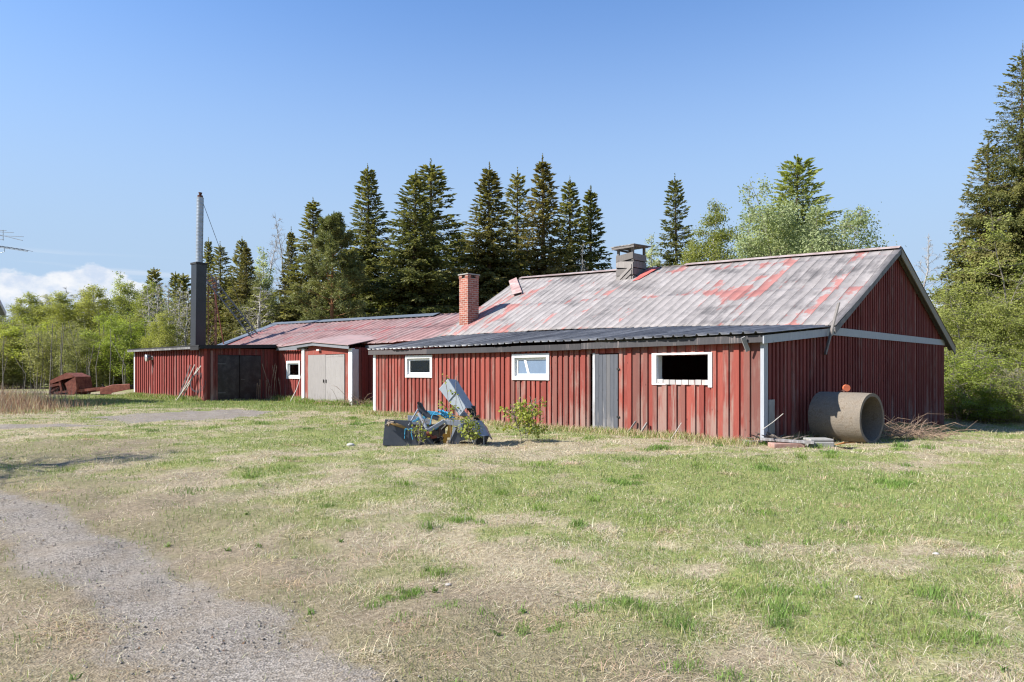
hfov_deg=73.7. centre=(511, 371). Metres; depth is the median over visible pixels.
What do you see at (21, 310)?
birch tree
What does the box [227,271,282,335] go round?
birch tree
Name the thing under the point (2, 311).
house
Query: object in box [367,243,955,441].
barn
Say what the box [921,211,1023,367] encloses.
willow tree
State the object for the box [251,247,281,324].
birch tree
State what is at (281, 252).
bare birch
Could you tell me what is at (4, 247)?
tv antenna
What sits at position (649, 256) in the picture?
birch tree
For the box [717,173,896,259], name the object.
willow tree
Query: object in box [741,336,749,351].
rafter end
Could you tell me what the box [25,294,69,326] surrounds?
birch tree
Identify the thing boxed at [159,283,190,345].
bare birch
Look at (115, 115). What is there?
sky
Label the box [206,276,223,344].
lattice mast
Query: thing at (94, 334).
alder tree
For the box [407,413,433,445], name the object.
sapling
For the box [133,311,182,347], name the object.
birch tree
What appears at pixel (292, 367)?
window
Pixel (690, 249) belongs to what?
birch tree
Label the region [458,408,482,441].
sapling
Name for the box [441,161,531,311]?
spruce tree
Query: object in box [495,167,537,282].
spruce tree
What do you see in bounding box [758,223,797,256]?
willow tree
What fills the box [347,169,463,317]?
spruce tree
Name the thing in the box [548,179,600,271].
spruce tree
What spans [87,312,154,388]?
alder tree
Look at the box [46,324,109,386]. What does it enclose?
willow bush
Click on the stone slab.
(819, 439)
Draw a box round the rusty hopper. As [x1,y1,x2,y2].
[49,373,91,394]
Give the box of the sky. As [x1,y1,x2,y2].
[0,0,1023,335]
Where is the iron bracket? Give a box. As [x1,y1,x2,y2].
[837,385,849,391]
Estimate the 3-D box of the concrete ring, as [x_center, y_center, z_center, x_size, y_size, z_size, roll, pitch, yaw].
[7.271,0.985,14.869,1.100,1.102,1.120,0,0,-37]
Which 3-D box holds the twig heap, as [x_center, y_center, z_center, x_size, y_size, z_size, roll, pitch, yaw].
[-6.857,1.014,29.847,3.463,0.961,2.247,0,0,-27]
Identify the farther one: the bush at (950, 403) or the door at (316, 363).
the door at (316, 363)
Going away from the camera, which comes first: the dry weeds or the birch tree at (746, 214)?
the dry weeds
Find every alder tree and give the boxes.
[0,317,68,387]
[70,310,137,386]
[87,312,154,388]
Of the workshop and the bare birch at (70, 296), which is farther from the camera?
the bare birch at (70, 296)
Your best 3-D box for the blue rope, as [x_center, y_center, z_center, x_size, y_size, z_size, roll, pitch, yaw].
[-1.625,0.972,14.020,0.913,0.414,0.379,0,0,0]
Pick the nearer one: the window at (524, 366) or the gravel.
the gravel
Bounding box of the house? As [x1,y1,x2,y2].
[0,300,5,315]
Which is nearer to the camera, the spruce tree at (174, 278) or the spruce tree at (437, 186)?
the spruce tree at (437, 186)
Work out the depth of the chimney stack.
40.22 m
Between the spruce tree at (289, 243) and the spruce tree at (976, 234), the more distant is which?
the spruce tree at (289, 243)
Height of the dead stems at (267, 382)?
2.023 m
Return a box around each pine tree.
[285,211,370,320]
[748,154,858,250]
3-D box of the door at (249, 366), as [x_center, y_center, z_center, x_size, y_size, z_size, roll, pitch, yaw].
[-13.948,0.300,36.412,1.131,2.360,0.130,0,0,-45]
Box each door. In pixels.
[218,355,238,399]
[239,355,260,399]
[308,355,325,400]
[325,354,344,401]
[595,354,619,429]
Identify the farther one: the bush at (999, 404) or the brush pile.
the bush at (999, 404)
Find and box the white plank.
[760,437,814,443]
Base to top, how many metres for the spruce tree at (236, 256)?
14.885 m
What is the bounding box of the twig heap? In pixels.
[313,386,370,405]
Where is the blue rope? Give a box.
[412,409,453,429]
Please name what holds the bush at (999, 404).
on the ground at (132, 559)
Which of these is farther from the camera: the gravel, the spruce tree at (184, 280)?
the spruce tree at (184, 280)
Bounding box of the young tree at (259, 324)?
[229,286,275,334]
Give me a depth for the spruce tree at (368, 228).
58.51 m
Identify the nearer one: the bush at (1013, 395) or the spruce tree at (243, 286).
the bush at (1013, 395)
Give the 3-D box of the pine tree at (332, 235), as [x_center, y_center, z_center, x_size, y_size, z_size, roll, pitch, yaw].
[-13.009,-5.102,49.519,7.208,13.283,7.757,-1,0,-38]
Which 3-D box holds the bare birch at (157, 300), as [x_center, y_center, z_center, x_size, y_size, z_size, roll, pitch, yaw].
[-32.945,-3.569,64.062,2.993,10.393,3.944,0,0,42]
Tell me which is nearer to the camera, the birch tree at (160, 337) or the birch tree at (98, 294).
the birch tree at (160, 337)
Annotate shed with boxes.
[127,344,284,400]
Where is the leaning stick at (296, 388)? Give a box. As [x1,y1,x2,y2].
[290,373,301,402]
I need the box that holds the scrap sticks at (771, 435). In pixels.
[741,431,808,442]
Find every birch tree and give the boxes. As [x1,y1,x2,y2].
[0,298,35,339]
[0,321,40,386]
[4,292,54,346]
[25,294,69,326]
[29,290,93,346]
[60,283,119,350]
[64,286,110,340]
[91,281,141,346]
[109,271,132,316]
[119,280,182,345]
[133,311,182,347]
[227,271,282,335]
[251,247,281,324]
[645,232,662,267]
[673,199,741,264]
[683,240,700,263]
[728,191,759,258]
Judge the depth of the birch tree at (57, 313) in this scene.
71.01 m
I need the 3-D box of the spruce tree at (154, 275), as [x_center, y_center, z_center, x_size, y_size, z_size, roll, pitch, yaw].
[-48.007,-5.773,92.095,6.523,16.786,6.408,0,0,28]
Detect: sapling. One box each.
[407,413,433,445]
[438,374,460,443]
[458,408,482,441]
[496,395,547,441]
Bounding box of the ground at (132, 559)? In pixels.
[0,383,1023,681]
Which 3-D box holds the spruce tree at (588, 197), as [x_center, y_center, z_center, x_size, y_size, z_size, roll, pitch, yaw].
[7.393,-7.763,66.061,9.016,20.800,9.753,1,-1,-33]
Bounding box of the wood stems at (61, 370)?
[0,321,213,388]
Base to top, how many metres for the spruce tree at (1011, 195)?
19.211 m
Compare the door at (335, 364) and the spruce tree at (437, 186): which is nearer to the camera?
the door at (335, 364)
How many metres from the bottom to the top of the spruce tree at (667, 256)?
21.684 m
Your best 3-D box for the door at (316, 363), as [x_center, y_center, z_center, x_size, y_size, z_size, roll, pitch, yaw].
[-9.351,0.341,32.622,0.081,2.319,1.667,0,0,-45]
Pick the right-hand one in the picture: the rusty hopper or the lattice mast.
the lattice mast
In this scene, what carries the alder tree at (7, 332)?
on the ground at (132, 559)
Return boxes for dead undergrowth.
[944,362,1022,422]
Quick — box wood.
[1,297,279,341]
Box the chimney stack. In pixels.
[190,192,207,344]
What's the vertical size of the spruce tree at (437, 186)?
21.863 m
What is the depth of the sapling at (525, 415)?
14.54 m
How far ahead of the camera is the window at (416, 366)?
22.68 m
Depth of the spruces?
76.98 m
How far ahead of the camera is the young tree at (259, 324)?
51.45 m
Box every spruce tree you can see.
[143,267,166,312]
[166,271,182,316]
[170,273,190,342]
[183,237,222,345]
[187,241,234,344]
[206,239,256,342]
[217,242,271,341]
[270,226,303,322]
[272,198,337,321]
[316,163,400,318]
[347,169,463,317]
[369,158,472,313]
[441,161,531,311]
[444,234,468,273]
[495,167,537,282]
[502,153,595,341]
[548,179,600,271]
[574,186,613,270]
[653,173,694,266]
[928,135,1017,385]
[936,43,1023,396]
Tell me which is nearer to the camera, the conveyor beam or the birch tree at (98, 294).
the conveyor beam
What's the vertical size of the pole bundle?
1.924 m
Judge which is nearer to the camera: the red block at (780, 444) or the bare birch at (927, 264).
the red block at (780, 444)
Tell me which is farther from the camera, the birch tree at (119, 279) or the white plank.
the birch tree at (119, 279)
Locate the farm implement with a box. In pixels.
[383,379,492,445]
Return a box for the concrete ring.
[808,391,883,443]
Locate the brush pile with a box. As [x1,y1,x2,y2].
[879,413,988,440]
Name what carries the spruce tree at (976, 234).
on the ground at (132, 559)
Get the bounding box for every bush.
[11,317,92,385]
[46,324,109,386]
[944,341,1015,418]
[944,372,1023,422]
[944,383,963,416]
[957,351,1023,412]
[984,363,1023,421]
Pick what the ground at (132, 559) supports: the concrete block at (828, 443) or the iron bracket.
the concrete block at (828, 443)
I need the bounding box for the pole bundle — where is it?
[176,364,205,400]
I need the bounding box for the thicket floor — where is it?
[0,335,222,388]
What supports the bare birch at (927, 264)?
on the ground at (132, 559)
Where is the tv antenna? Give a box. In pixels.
[0,230,32,252]
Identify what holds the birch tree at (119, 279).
on the ground at (132, 559)
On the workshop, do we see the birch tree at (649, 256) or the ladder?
the ladder
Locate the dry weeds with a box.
[0,382,119,416]
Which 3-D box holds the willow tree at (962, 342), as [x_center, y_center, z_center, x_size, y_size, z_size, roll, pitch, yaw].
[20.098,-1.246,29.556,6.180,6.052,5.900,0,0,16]
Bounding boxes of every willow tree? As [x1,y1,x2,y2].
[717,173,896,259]
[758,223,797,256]
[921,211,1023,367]
[931,273,1023,385]
[939,280,970,361]
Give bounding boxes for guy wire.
[204,206,252,333]
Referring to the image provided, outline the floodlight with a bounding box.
[145,355,152,361]
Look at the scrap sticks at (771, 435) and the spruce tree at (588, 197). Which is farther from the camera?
the spruce tree at (588, 197)
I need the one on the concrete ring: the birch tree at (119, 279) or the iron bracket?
the iron bracket
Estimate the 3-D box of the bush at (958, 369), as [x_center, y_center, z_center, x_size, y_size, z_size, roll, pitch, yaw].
[17.610,0.340,26.670,3.491,3.353,3.626,0,0,42]
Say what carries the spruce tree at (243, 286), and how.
on the ground at (132, 559)
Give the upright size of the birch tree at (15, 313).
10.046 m
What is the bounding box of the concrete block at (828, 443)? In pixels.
[805,442,833,446]
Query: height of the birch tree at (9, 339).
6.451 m
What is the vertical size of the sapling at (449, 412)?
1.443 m
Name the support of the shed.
on the ground at (132, 559)
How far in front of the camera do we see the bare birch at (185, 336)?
61.94 m
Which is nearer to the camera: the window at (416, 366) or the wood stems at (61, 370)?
the window at (416, 366)
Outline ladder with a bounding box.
[207,274,257,336]
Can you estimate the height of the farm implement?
1.468 m
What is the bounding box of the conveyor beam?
[77,384,132,393]
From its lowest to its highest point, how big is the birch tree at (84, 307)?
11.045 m
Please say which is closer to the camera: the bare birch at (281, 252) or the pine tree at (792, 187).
the pine tree at (792, 187)
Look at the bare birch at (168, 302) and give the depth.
62.25 m
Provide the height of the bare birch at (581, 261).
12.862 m
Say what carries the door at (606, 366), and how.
in the barn
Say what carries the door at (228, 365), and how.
in the shed
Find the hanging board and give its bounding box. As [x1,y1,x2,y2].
[824,302,839,354]
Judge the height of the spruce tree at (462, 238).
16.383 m
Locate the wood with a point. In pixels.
(173, 307)
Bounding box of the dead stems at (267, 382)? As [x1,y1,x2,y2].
[262,364,280,399]
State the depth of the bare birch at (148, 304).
66.04 m
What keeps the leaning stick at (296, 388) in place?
on the ground at (132, 559)
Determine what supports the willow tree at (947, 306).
on the ground at (132, 559)
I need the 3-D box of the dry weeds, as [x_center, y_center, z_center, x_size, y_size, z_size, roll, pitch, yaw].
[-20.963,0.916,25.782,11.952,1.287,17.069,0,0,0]
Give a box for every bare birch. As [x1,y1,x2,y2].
[60,288,76,310]
[136,285,160,331]
[139,279,174,327]
[148,282,182,346]
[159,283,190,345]
[172,287,190,345]
[255,230,280,291]
[268,216,292,302]
[575,243,585,271]
[913,233,942,305]
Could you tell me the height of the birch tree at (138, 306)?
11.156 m
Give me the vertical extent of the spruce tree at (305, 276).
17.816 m
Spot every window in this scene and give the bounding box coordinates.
[286,361,299,378]
[405,355,431,377]
[512,353,549,379]
[652,352,711,386]
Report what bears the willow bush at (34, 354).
on the ground at (132, 559)
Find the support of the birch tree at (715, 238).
on the ground at (132, 559)
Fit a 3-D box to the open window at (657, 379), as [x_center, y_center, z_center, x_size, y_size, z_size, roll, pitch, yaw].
[3.916,-0.051,15.611,0.218,0.777,1.562,0,0,-45]
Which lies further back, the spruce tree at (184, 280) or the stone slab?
the spruce tree at (184, 280)
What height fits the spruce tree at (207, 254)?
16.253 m
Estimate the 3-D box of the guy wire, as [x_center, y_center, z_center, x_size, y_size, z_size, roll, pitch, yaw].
[-17.402,-6.319,41.956,0.161,7.987,3.601,0,0,33]
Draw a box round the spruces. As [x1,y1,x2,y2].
[179,275,527,345]
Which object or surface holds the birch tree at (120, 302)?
on the ground at (132, 559)
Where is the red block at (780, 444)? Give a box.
[768,442,804,447]
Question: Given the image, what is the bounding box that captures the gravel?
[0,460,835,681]
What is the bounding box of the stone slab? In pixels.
[803,437,833,441]
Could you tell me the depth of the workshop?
32.91 m
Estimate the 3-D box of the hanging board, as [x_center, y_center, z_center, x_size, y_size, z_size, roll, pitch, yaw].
[7.609,-1.032,16.232,0.409,1.251,0.114,0,0,-11]
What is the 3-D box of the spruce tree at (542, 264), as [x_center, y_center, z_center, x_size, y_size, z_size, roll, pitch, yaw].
[3.121,-8.303,59.590,13.203,21.783,11.594,0,1,34]
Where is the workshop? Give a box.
[217,313,458,405]
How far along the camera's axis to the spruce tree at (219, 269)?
65.57 m

